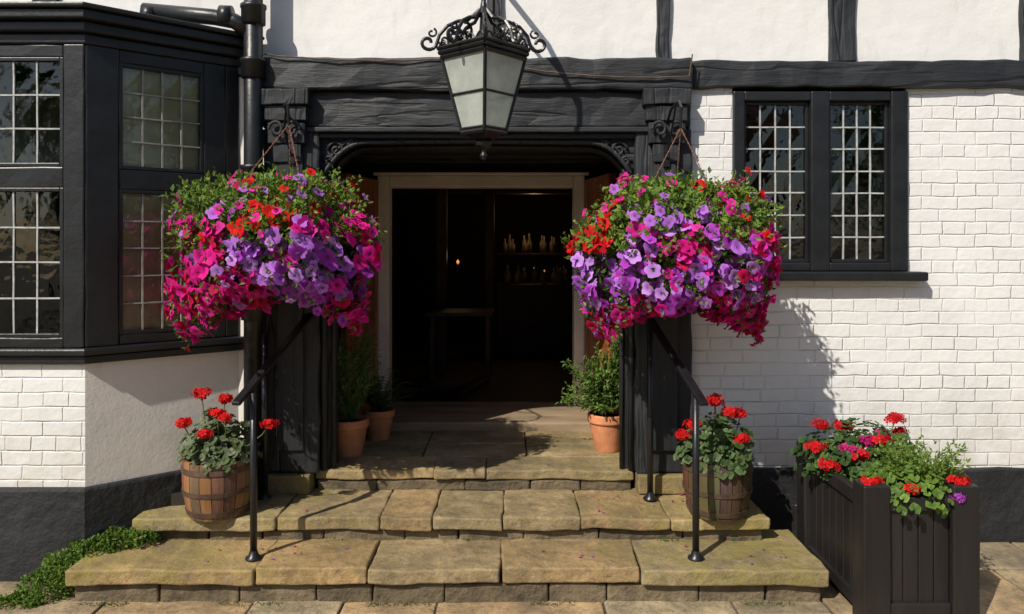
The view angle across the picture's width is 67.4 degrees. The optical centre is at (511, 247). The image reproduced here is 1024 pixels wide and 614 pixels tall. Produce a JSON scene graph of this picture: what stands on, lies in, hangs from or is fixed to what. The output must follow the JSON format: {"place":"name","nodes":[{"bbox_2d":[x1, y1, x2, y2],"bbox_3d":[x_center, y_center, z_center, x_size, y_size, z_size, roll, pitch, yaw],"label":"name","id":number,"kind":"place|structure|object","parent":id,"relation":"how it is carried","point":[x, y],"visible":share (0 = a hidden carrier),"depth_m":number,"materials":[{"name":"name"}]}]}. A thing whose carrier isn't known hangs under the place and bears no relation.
{"place":"outdoors","nodes":[
{"label":"outdoors","id":0,"kind":"place"},
{"bbox_2d":[0,167,63,187],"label":"bay transom","id":1,"kind":"object","parent":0,"point":[31,177],"visible":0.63,"depth_m":4.38,"materials":[{"name":"black wood"}]},
{"bbox_2d":[0,364,84,486],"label":"bay dado wall","id":2,"kind":"structure","parent":0,"point":[42,425],"depth_m":4.39,"materials":[{"name":"white brick"}]},
{"bbox_2d":[0,343,243,363],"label":"bay sill","id":3,"kind":"structure","parent":2,"relation":"on","point":[103,358],"depth_m":4.47,"materials":[{"name":"black wood"}]},
{"bbox_2d":[0,336,243,355],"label":"bay sill","id":4,"kind":"structure","parent":3,"relation":"on","point":[124,348],"depth_m":4.45,"materials":[{"name":"black wood"}]},
{"bbox_2d":[0,337,63,347],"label":"bay foot","id":5,"kind":"object","parent":4,"relation":"on","point":[31,342],"visible":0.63,"depth_m":4.38},
{"bbox_2d":[119,329,203,344],"bbox_3d":[-2.155,0.544,4.704,0.492,0.062,0.122,0,0,-41],"label":"bay foot","id":6,"kind":"object","parent":4,"relation":"on","point":[146,337],"visible":0.5,"depth_m":4.61},
{"bbox_2d":[85,351,237,486],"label":"bay dado wall","id":7,"kind":"structure","parent":0,"point":[135,410],"depth_m":4.60,"materials":[{"name":"white paint"}]},
{"bbox_2d":[119,169,203,191],"bbox_3d":[-2.156,-0.401,4.703,0.492,0.125,0.121,0,0,-41],"label":"bay transom","id":8,"kind":"object","parent":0,"point":[146,180],"visible":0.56,"depth_m":4.63,"materials":[{"name":"black wood"}]},
{"bbox_2d":[119,50,203,73],"bbox_3d":[-2.156,-1.122,4.704,0.492,0.077,0.121,0,0,-41],"label":"bay head","id":9,"kind":"object","parent":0,"point":[129,57],"visible":0.66,"depth_m":4.65},
{"bbox_2d":[203,63,225,338],"bbox_3d":[-1.921,-0.293,4.910,0.138,1.735,0.136,0,0,-41],"label":"bay mullion","id":10,"kind":"object","parent":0,"point":[214,112],"visible":0.39,"depth_m":4.86},
{"bbox_2d":[225,66,238,336],"bbox_3d":[-1.838,-0.292,4.984,0.091,1.734,0.138,0,0,-41],"label":"bay mullion","id":11,"kind":"object","parent":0,"point":[232,135],"visible":0.37,"depth_m":4.93},
{"bbox_2d":[348,164,380,179],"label":"porch back wall","id":12,"kind":"structure","parent":0,"point":[371,169],"depth_m":6.73,"materials":[{"name":"paint"}]},
{"bbox_2d":[353,153,604,157],"bbox_3d":[-0.225,-0.760,6.180,2.430,0.080,0.100,0,0,0],"label":"porch ceiling joist","id":13,"kind":"object","parent":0,"point":[477,155],"depth_m":6.13,"materials":[{"name":"black wood"}]},
{"bbox_2d":[365,150,592,152],"bbox_3d":[-0.225,-0.760,5.800,2.430,0.080,0.100,0,0,0],"label":"porch ceiling joist","id":14,"kind":"object","parent":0,"point":[475,151],"depth_m":5.83,"materials":[{"name":"black wood"}]},
{"bbox_2d":[392,336,571,401],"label":"bar floor","id":15,"kind":"structure","parent":0,"point":[529,378],"depth_m":8.45,"materials":[{"name":"brown wood"}]},
{"bbox_2d":[436,189,446,372],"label":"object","id":16,"kind":"object","parent":15,"relation":"on","point":[441,248],"visible":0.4,"depth_m":8.57,"materials":[{"name":"black wood"}]},
{"bbox_2d":[425,308,493,380],"bbox_3d":[-0.550,1.040,8.270,0.700,0.720,0.600,0,0,0],"label":"bar table","id":17,"kind":"object","parent":15,"relation":"on","point":[434,314],"visible":1,"depth_m":8.01,"materials":[{"name":"brown wood"}]},
{"bbox_2d":[362,194,571,414],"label":"bar room walls","id":18,"kind":"structure","parent":15,"relation":"on","point":[517,217],"depth_m":12.17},
{"bbox_2d":[392,188,571,193],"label":"bar ceiling beam","id":19,"kind":"structure","parent":18,"relation":"attached to","point":[485,191],"depth_m":9.97,"materials":[{"name":"black wood"}]},
{"bbox_2d":[498,253,571,255],"bbox_3d":[1.000,0.100,10.770,2.400,0.040,0.200,0,0,0],"label":"bar shelf","id":20,"kind":"object","parent":18,"relation":"attached to","point":[533,254],"visible":0.45,"depth_m":10.67,"materials":[{"name":"brown wood"}]},
{"bbox_2d":[503,234,569,283],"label":"bar bottles","id":21,"kind":"object","parent":20,"relation":"on","point":[559,276],"visible":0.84,"depth_m":10.27,"materials":[{"name":"brown glass"}]},
{"bbox_2d":[485,193,493,354],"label":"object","id":22,"kind":"object","parent":15,"relation":"on","point":[489,250],"visible":0.76,"depth_m":9.97,"materials":[{"name":"black wood"}]},
{"bbox_2d":[381,164,582,176],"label":"porch back wall","id":23,"kind":"structure","parent":0,"point":[481,167],"depth_m":6.73,"materials":[{"name":"black paint"}]},
{"bbox_2d":[0,542,1023,613],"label":"pavement","id":24,"kind":"structure","parent":0,"point":[998,594],"depth_m":4.06,"materials":[{"name":"beige stone"}]},
{"bbox_2d":[0,470,224,581],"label":"bay plinth","id":25,"kind":"structure","parent":24,"relation":"on","point":[38,525],"depth_m":4.36,"materials":[{"name":"black paint"}]},
{"bbox_2d":[67,402,828,604],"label":"stone steps","id":26,"kind":"structure","parent":24,"relation":"on","point":[515,490],"depth_m":4.45,"materials":[{"name":"stone"}]},
{"bbox_2d":[175,387,279,521],"bbox_3d":[-1.657,1.186,4.540,0.591,0.762,0.478,0,0,0],"label":"half barrel planter","id":27,"kind":"object","parent":26,"relation":"on","point":[212,459],"visible":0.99,"depth_m":4.41,"materials":[{"name":"brown wood"}]},
{"bbox_2d":[238,75,243,435],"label":"wall","id":28,"kind":"structure","parent":26,"relation":"on","point":[241,322],"depth_m":4.97,"materials":[{"name":"white paint"}]},
{"bbox_2d":[232,313,313,561],"bbox_3d":[-1.428,1.066,4.519,0.324,1.288,0.817,0,0,0],"label":"handrail","id":29,"kind":"object","parent":26,"relation":"on","point":[252,384],"visible":0.99,"depth_m":4.32,"materials":[{"name":"black metal"}]},
{"bbox_2d":[326,168,338,467],"bbox_3d":[-1.200,0.463,5.085,0.076,1.967,0.175,0,0,0],"label":"jamb","id":30,"kind":"object","parent":26,"relation":"on","point":[329,388],"visible":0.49,"depth_m":5.00,"materials":[{"name":"black wood"}]},
{"bbox_2d":[338,164,347,414],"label":"porch wall","id":31,"kind":"structure","parent":26,"relation":"on","point":[344,169],"depth_m":6.45,"materials":[{"name":"brown wood"}]},
{"bbox_2d":[389,176,573,188],"bbox_3d":[-0.265,-0.570,6.741,1.598,0.100,0.178,0,0,0],"label":"door frame head","id":32,"kind":"object","parent":31,"relation":"attached to","point":[481,182],"depth_m":6.65},
{"bbox_2d":[373,172,588,175],"bbox_3d":[-0.268,-0.636,6.650,1.865,0.028,0.040,0,0,0],"label":"door frame head bead","id":33,"kind":"object","parent":32,"relation":"on","point":[480,173],"depth_m":6.63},
{"bbox_2d":[337,321,380,457],"bbox_3d":[-1.141,0.977,5.327,0.479,0.918,0.486,0,0,0],"label":"potted conifer","id":34,"kind":"object","parent":26,"relation":"on","point":[353,425],"visible":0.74,"depth_m":5.26,"materials":[{"name":"plant"}]},
{"bbox_2d":[341,362,419,440],"bbox_3d":[-1.006,1.157,5.767,0.642,0.558,0.618,0,0,0],"label":"potted fern","id":35,"kind":"object","parent":26,"relation":"on","point":[380,413],"visible":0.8,"depth_m":5.71,"materials":[{"name":"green plant"}]},
{"bbox_2d":[378,176,391,402],"bbox_3d":[-1.115,0.380,6.740,0.100,2.000,0.180,0,0,0],"label":"door frame","id":36,"kind":"object","parent":26,"relation":"on","point":[385,278],"visible":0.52,"depth_m":6.65,"materials":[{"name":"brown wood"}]},
{"bbox_2d":[340,173,377,414],"bbox_3d":[-1.248,0.390,6.316,0.064,1.940,0.660,0,0,11],"label":"door leaf","id":37,"kind":"object","parent":36,"relation":"attached to","point":[368,186],"visible":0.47,"depth_m":6.43,"materials":[{"name":"brown wood"}]},
{"bbox_2d":[77,538,790,606],"bbox_3d":[-0.408,1.794,4.268,3.813,0.214,0.447,0,0,0],"label":"step moss","id":38,"kind":"object","parent":26,"relation":"on","point":[269,603],"visible":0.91,"depth_m":4.08,"materials":[{"name":"green plant"}]},
{"bbox_2d":[116,493,796,563],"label":"fallen petals","id":39,"kind":"object","parent":26,"relation":"on","point":[543,551],"visible":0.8,"depth_m":4.34,"materials":[{"name":"plant"}]},
{"bbox_2d":[268,469,684,494],"bbox_3d":[-0.230,1.509,5.019,2.864,0.128,0.305,0,0,0],"label":"post pad stone","id":40,"kind":"object","parent":26,"relation":"on","point":[307,483],"visible":0.35,"depth_m":4.87,"materials":[{"name":"stone"}]},
{"bbox_2d":[263,128,321,472],"bbox_3d":[-1.419,0.341,5.019,0.389,2.224,0.240,0,0,0],"label":"post","id":41,"kind":"object","parent":40,"relation":"on","point":[307,458],"visible":0.34,"depth_m":4.91,"materials":[{"name":"black wood"}]},
{"bbox_2d":[261,87,311,174],"bbox_3d":[-1.429,-0.720,4.876,0.298,0.572,0.122,0,0,0],"label":"carved corbel","id":42,"kind":"object","parent":41,"relation":"attached to","point":[274,100],"visible":0.82,"depth_m":4.84,"materials":[{"name":"black wood"}]},
{"bbox_2d":[159,96,386,351],"bbox_3d":[-1.350,-0.147,4.342,1.179,1.464,1.153,0,0,-27],"label":"hanging flower basket","id":43,"kind":"object","parent":42,"relation":"hanging from","point":[266,241],"visible":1,"depth_m":4.09,"materials":[{"name":"multicoloured plant"}]},
{"bbox_2d":[276,153,303,450],"bbox_3d":[-1.416,0.349,4.902,0.178,1.902,0.041,0,0,0],"label":"panel","id":44,"kind":"object","parent":41,"relation":"attached to","point":[290,392],"visible":0.59,"depth_m":4.88,"materials":[{"name":"black wood"}]},
{"bbox_2d":[263,91,691,128],"bbox_3d":[-0.226,-0.882,5.066,2.767,0.253,0.326,0,0,0],"label":"bressummer","id":45,"kind":"object","parent":41,"relation":"on","point":[530,109],"visible":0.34,"depth_m":4.92,"materials":[{"name":"black wood"}]},
{"bbox_2d":[263,56,693,91],"bbox_3d":[-0.254,-1.102,5.046,2.827,0.226,0.372,0,0,0],"label":"bressummer","id":46,"kind":"object","parent":45,"relation":"on","point":[312,75],"visible":0.57,"depth_m":4.87,"materials":[{"name":"black wood"}]},
{"bbox_2d":[263,53,692,77],"bbox_3d":[-0.213,-1.145,4.851,2.715,0.159,0.012,0,0,0],"label":"flashing","id":47,"kind":"object","parent":46,"relation":"attached to","point":[524,68],"visible":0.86,"depth_m":4.85,"materials":[{"name":"black metal"}]},
{"bbox_2d":[486,0,501,35],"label":"stud","id":48,"kind":"object","parent":46,"relation":"on","point":[498,7],"visible":0.11,"depth_m":4.97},
{"bbox_2d":[656,0,669,57],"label":"stud","id":49,"kind":"object","parent":46,"relation":"on","point":[663,27],"visible":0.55,"depth_m":4.97,"materials":[{"name":"black wood"}]},
{"bbox_2d":[634,128,691,473],"bbox_3d":[0.971,0.341,5.019,0.377,2.224,0.239,0,0,0],"label":"post","id":50,"kind":"object","parent":40,"relation":"on","point":[664,462],"visible":0.34,"depth_m":4.91,"materials":[{"name":"black wood"}]},
{"bbox_2d":[650,153,678,450],"bbox_3d":[0.970,0.351,4.903,0.185,1.900,0.041,0,0,0],"label":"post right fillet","id":51,"kind":"object","parent":50,"relation":"attached to","point":[665,399],"visible":0.31,"depth_m":4.88,"materials":[{"name":"black wood"}]},
{"bbox_2d":[642,87,691,177],"bbox_3d":[0.982,-0.720,4.875,0.304,0.571,0.122,0,0,0],"label":"carved corbel","id":52,"kind":"object","parent":50,"relation":"attached to","point":[658,103],"visible":0.86,"depth_m":4.84,"materials":[{"name":"black wood"}]},
{"bbox_2d":[560,100,790,347],"bbox_3d":[0.909,-0.132,4.374,1.276,1.453,1.170,0,0,0],"label":"hanging flower basket","id":53,"kind":"object","parent":52,"relation":"hanging from","point":[699,248],"visible":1,"depth_m":4.09,"materials":[{"name":"multicoloured plant"}]},
{"bbox_2d":[321,139,633,470],"bbox_3d":[-0.223,0.352,5.024,2.032,2.175,0.159,0,0,0],"label":"arch moulding","id":54,"kind":"object","parent":26,"relation":"on","point":[332,159],"visible":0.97,"depth_m":4.96,"materials":[{"name":"black wood"}]},
{"bbox_2d":[306,127,646,132],"bbox_3d":[-0.230,-0.752,5.032,2.223,0.037,0.278,0,0,0],"label":"door head moulding","id":55,"kind":"object","parent":54,"relation":"on","point":[457,130],"depth_m":4.90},
{"bbox_2d":[321,139,633,172],"bbox_3d":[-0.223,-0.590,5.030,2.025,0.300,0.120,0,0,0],"label":"arch head","id":56,"kind":"object","parent":54,"relation":"attached to","point":[326,152],"visible":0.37,"depth_m":4.97},
{"bbox_2d":[320,133,635,139],"bbox_3d":[-0.225,-0.717,5.050,2.110,0.038,0.242,0,0,0],"label":"door head moulding","id":57,"kind":"object","parent":54,"relation":"on","point":[460,136],"depth_m":4.93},
{"bbox_2d":[572,176,584,405],"bbox_3d":[0.583,0.380,6.740,0.095,2.000,0.180,0,0,0],"label":"door frame","id":58,"kind":"object","parent":26,"relation":"on","point":[578,317],"visible":0.46,"depth_m":6.65,"materials":[{"name":"brown wood"}]},
{"bbox_2d":[584,173,615,409],"bbox_3d":[0.718,0.390,6.316,0.064,1.940,0.660,0,0,-11],"label":"door leaf","id":59,"kind":"object","parent":58,"relation":"attached to","point":[593,190],"visible":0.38,"depth_m":6.34,"materials":[{"name":"brown wood"}]},
{"bbox_2d":[556,341,618,452],"bbox_3d":[0.587,1.047,5.441,0.566,0.778,0.474,0,0,0],"label":"potted shrub","id":60,"kind":"object","parent":26,"relation":"on","point":[599,395],"visible":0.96,"depth_m":5.36,"materials":[{"name":"green plant"}]},
{"bbox_2d":[606,329,618,409],"bbox_3d":[0.817,0.971,5.809,0.349,0.930,0.282,0,0,0],"label":"panel","id":61,"kind":"object","parent":26,"relation":"on","point":[615,348],"visible":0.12,"depth_m":5.77,"materials":[{"name":"black wood"}]},
{"bbox_2d":[619,168,627,468],"bbox_3d":[0.755,0.463,5.086,0.075,1.965,0.174,0,0,0],"label":"jamb","id":62,"kind":"object","parent":26,"relation":"on","point":[625,395],"visible":0.21,"depth_m":5.00,"materials":[{"name":"black wood"}]},
{"bbox_2d":[643,317,708,561],"bbox_3d":[0.944,1.073,4.475,0.089,1.273,0.740,0,0,-15],"label":"handrail","id":63,"kind":"object","parent":26,"relation":"on","point":[698,399],"visible":0.96,"depth_m":4.37,"materials":[{"name":"black metal"}]},
{"bbox_2d":[674,393,762,521],"bbox_3d":[1.212,1.206,4.564,0.509,0.722,0.456,0,0,0],"label":"half barrel planter","id":64,"kind":"object","parent":26,"relation":"on","point":[725,475],"visible":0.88,"depth_m":4.41,"materials":[{"name":"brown wood"}]},
{"bbox_2d":[793,412,979,613],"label":"wooden planter box","id":65,"kind":"object","parent":24,"relation":"on","point":[888,522],"visible":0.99,"depth_m":3.86,"materials":[{"name":"wood"}]},
{"bbox_2d":[95,571,1022,613],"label":"ground","id":66,"kind":"structure","parent":0,"point":[342,606],"depth_m":4.07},
{"bbox_2d":[0,525,159,610],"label":"groundcover plant","id":67,"kind":"object","parent":66,"relation":"on","point":[44,577],"visible":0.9,"depth_m":4.22,"materials":[{"name":"green plant"}]},
{"bbox_2d":[0,70,224,504],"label":"bay room","id":68,"kind":"object","parent":66,"relation":"on","point":[49,273],"visible":0.02,"depth_m":7.37,"materials":[{"name":"black"}]},
{"bbox_2d":[0,80,59,162],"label":"net curtain","id":69,"kind":"object","parent":68,"relation":"hanging from","point":[49,140],"visible":0.26,"depth_m":5.06,"materials":[{"name":"grey fabric"}]},
{"bbox_2d":[0,44,63,56],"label":"bay head","id":70,"kind":"object","parent":68,"relation":"attached to","point":[32,50],"visible":0.6,"depth_m":4.38},
{"bbox_2d":[0,188,63,336],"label":"bay lower casement","id":71,"kind":"object","parent":68,"relation":"on","point":[61,191],"visible":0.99,"depth_m":4.38,"materials":[{"name":"black wood"}]},
{"bbox_2d":[0,192,59,332],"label":"window bars","id":72,"kind":"object","parent":71,"relation":"attached to","point":[14,262],"visible":1,"depth_m":4.39,"materials":[{"name":"grey metal"}]},
{"bbox_2d":[0,57,63,166],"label":"bay upper casement","id":73,"kind":"object","parent":68,"relation":"attached to","point":[34,59],"visible":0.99,"depth_m":4.38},
{"bbox_2d":[0,61,59,162],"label":"window bars","id":74,"kind":"object","parent":73,"relation":"attached to","point":[14,95],"visible":1,"depth_m":4.39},
{"bbox_2d":[63,44,84,347],"bbox_3d":[-2.500,-0.292,4.444,0.125,1.735,0.137,0,0,0],"label":"bay mullion","id":75,"kind":"object","parent":68,"relation":"attached to","point":[74,201],"visible":0.66,"depth_m":4.38},
{"bbox_2d":[85,45,118,347],"bbox_3d":[-2.409,-0.293,4.489,0.181,1.735,0.137,0,0,-40],"label":"bay mullion","id":76,"kind":"object","parent":68,"relation":"attached to","point":[101,199],"visible":0.76,"depth_m":4.43},
{"bbox_2d":[0,33,240,67],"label":"bay cornice","id":77,"kind":"structure","parent":68,"relation":"attached to","point":[82,38],"depth_m":4.53,"materials":[{"name":"black wood"}]},
{"bbox_2d":[0,8,243,48],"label":"bay cornice top","id":78,"kind":"structure","parent":68,"relation":"attached to","point":[47,14],"depth_m":4.40,"materials":[{"name":"black wood"}]},
{"bbox_2d":[0,21,243,57],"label":"bay cornice","id":79,"kind":"structure","parent":68,"relation":"attached to","point":[98,29],"depth_m":4.45,"materials":[{"name":"black wood"}]},
{"bbox_2d":[0,1,264,39],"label":"bay roof edge","id":80,"kind":"object","parent":68,"relation":"attached to","point":[68,4],"visible":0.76,"depth_m":4.37,"materials":[{"name":"black wood"}]},
{"bbox_2d":[123,68,198,330],"bbox_3d":[-2.143,-0.286,4.689,0.488,1.593,0.011,0,0,-41],"label":"bay blind","id":81,"kind":"object","parent":68,"relation":"in","point":[132,152],"visible":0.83,"depth_m":4.65,"materials":[{"name":"grey glass"}]},
{"bbox_2d":[118,62,203,173],"bbox_3d":[-2.130,-0.772,4.674,0.490,0.625,0.040,0,0,-41],"label":"bay upper casement","id":82,"kind":"object","parent":68,"relation":"attached to","point":[201,105],"visible":1,"depth_m":4.66,"materials":[{"name":"black wood"}]},
{"bbox_2d":[123,70,199,168],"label":"window bars","id":83,"kind":"object","parent":82,"relation":"attached to","point":[142,118],"visible":1,"depth_m":4.67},
{"bbox_2d":[118,189,203,334],"bbox_3d":[-2.130,0.087,4.674,0.490,0.855,0.040,0,0,-41],"label":"bay lower casement","id":84,"kind":"object","parent":68,"relation":"on","point":[120,232],"visible":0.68,"depth_m":4.51,"materials":[{"name":"black wood"}]},
{"bbox_2d":[123,194,184,329],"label":"window bars","id":85,"kind":"object","parent":84,"relation":"attached to","point":[142,248],"visible":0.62,"depth_m":4.60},
{"bbox_2d":[140,0,275,499],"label":"drainpipe","id":86,"kind":"object","parent":68,"relation":"attached to","point":[248,24],"visible":0.57,"depth_m":4.79,"materials":[{"name":"black metal"}]},
{"bbox_2d":[750,467,1023,543],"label":"plinth","id":87,"kind":"structure","parent":66,"relation":"on","point":[1001,505],"depth_m":4.93,"materials":[{"name":"black paint"}]},
{"bbox_2d":[690,88,1023,467],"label":"brick wall","id":88,"kind":"structure","parent":87,"relation":"on","point":[937,356],"depth_m":4.97,"materials":[{"name":"white brick"}]},
{"bbox_2d":[732,91,743,191],"bbox_3d":[1.461,-0.425,5.015,0.074,1.162,0.152,0,0,0],"label":"window mullion","id":89,"kind":"structure","parent":88,"relation":"attached to","point":[738,131],"depth_m":4.94,"materials":[{"name":"black paint"}]},
{"bbox_2d":[744,91,809,101],"bbox_3d":[1.711,-0.975,5.015,0.428,0.060,0.140,0,0,0],"label":"window head","id":90,"kind":"object","parent":89,"relation":"attached to","point":[776,96],"depth_m":4.95,"materials":[{"name":"black paint"}]},
{"bbox_2d":[770,263,809,270],"bbox_3d":[1.711,0.127,5.015,0.428,0.053,0.140,0,0,0],"label":"window foot","id":91,"kind":"object","parent":88,"relation":"attached to","point":[795,266],"depth_m":4.95,"materials":[{"name":"black paint"}]},
{"bbox_2d":[744,102,808,262],"bbox_3d":[1.711,-0.422,5.000,0.428,1.045,0.040,0,0,0],"label":"window frame","id":92,"kind":"object","parent":91,"relation":"on","point":[805,105],"depth_m":4.98,"materials":[{"name":"black wood"}]},
{"bbox_2d":[746,105,804,258],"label":"window bars","id":93,"kind":"object","parent":92,"relation":"attached to","point":[775,171],"depth_m":4.99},
{"bbox_2d":[746,106,880,258],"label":"window panes","id":94,"kind":"object","parent":88,"relation":"attached to","point":[767,141],"depth_m":6.27,"materials":[{"name":"black glass"}]},
{"bbox_2d":[808,91,829,270],"bbox_3d":[1.985,-0.425,5.015,0.122,1.161,0.152,0,0,0],"label":"window mullion","id":95,"kind":"structure","parent":88,"relation":"attached to","point":[819,163],"depth_m":4.94,"materials":[{"name":"black paint"}]},
{"bbox_2d":[762,271,927,280],"bbox_3d":[2.023,0.186,4.970,1.247,0.063,0.204,0,0,0],"label":"window sill","id":96,"kind":"structure","parent":88,"relation":"attached to","point":[851,276],"depth_m":4.87,"materials":[{"name":"black paint"}]},
{"bbox_2d":[692,59,1023,91],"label":"bressummer","id":97,"kind":"object","parent":88,"relation":"on","point":[829,75],"visible":0.81,"depth_m":4.93,"materials":[{"name":"black wood"}]},
{"bbox_2d":[827,0,856,60],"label":"stud","id":98,"kind":"object","parent":97,"relation":"on","point":[841,33],"visible":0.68,"depth_m":4.96,"materials":[{"name":"black wood"}]},
{"bbox_2d":[829,91,889,101],"bbox_3d":[2.243,-0.975,5.015,0.395,0.060,0.140,0,0,0],"label":"window head","id":99,"kind":"object","parent":97,"relation":"attached to","point":[859,96],"depth_m":4.95,"materials":[{"name":"black paint"}]},
{"bbox_2d":[1019,0,1023,59],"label":"stud","id":100,"kind":"object","parent":97,"relation":"on","point":[1021,29],"visible":0.46,"depth_m":4.97,"materials":[{"name":"black wood"}]},
{"bbox_2d":[829,263,889,270],"bbox_3d":[2.243,0.127,5.015,0.395,0.053,0.140,0,0,0],"label":"window foot","id":101,"kind":"object","parent":88,"relation":"attached to","point":[859,266],"depth_m":4.95,"materials":[{"name":"black paint"}]},
{"bbox_2d":[829,102,887,262],"bbox_3d":[2.243,-0.422,5.000,0.395,1.045,0.040,0,0,0],"label":"window east casement","id":102,"kind":"object","parent":101,"relation":"on","point":[884,105],"depth_m":4.98,"materials":[{"name":"wood"}]},
{"bbox_2d":[831,105,883,258],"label":"window bars","id":103,"kind":"object","parent":102,"relation":"attached to","point":[856,193],"depth_m":4.99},
{"bbox_2d":[880,91,907,270],"bbox_3d":[2.495,-0.425,5.015,0.112,1.162,0.152,0,0,0],"label":"window mullion","id":104,"kind":"structure","parent":88,"relation":"attached to","point":[898,181],"depth_m":4.94,"materials":[{"name":"black paint"}]},
{"bbox_3d":[-5.400,0.350,5.120,1.200,3.100,0.300,0,0,0],"label":"far left wall","id":105,"kind":"object","parent":66,"relation":"on","visible":0},
{"bbox_2d":[0,0,1018,69],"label":"plaster wall","id":106,"kind":"structure","parent":105,"relation":"on","point":[791,30],"depth_m":5.00,"materials":[{"name":"white paint"}]},
{"bbox_2d":[420,0,545,159],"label":"hanging lantern","id":107,"kind":"object","parent":106,"relation":"hanging from","point":[483,69],"visible":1,"depth_m":4.12,"materials":[{"name":"black metal"}]},
{"bbox_2d":[583,164,614,179],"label":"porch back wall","id":108,"kind":"structure","parent":0,"point":[594,170],"depth_m":6.73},
{"bbox_2d":[615,167,618,396],"bbox_3d":[0.922,0.325,6.720,0.045,2.230,0.030,0,0,0],"label":"porch panel stile","id":109,"kind":"object","parent":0,"point":[617,172],"depth_m":6.71,"materials":[{"name":"brown wood"}]}
]}

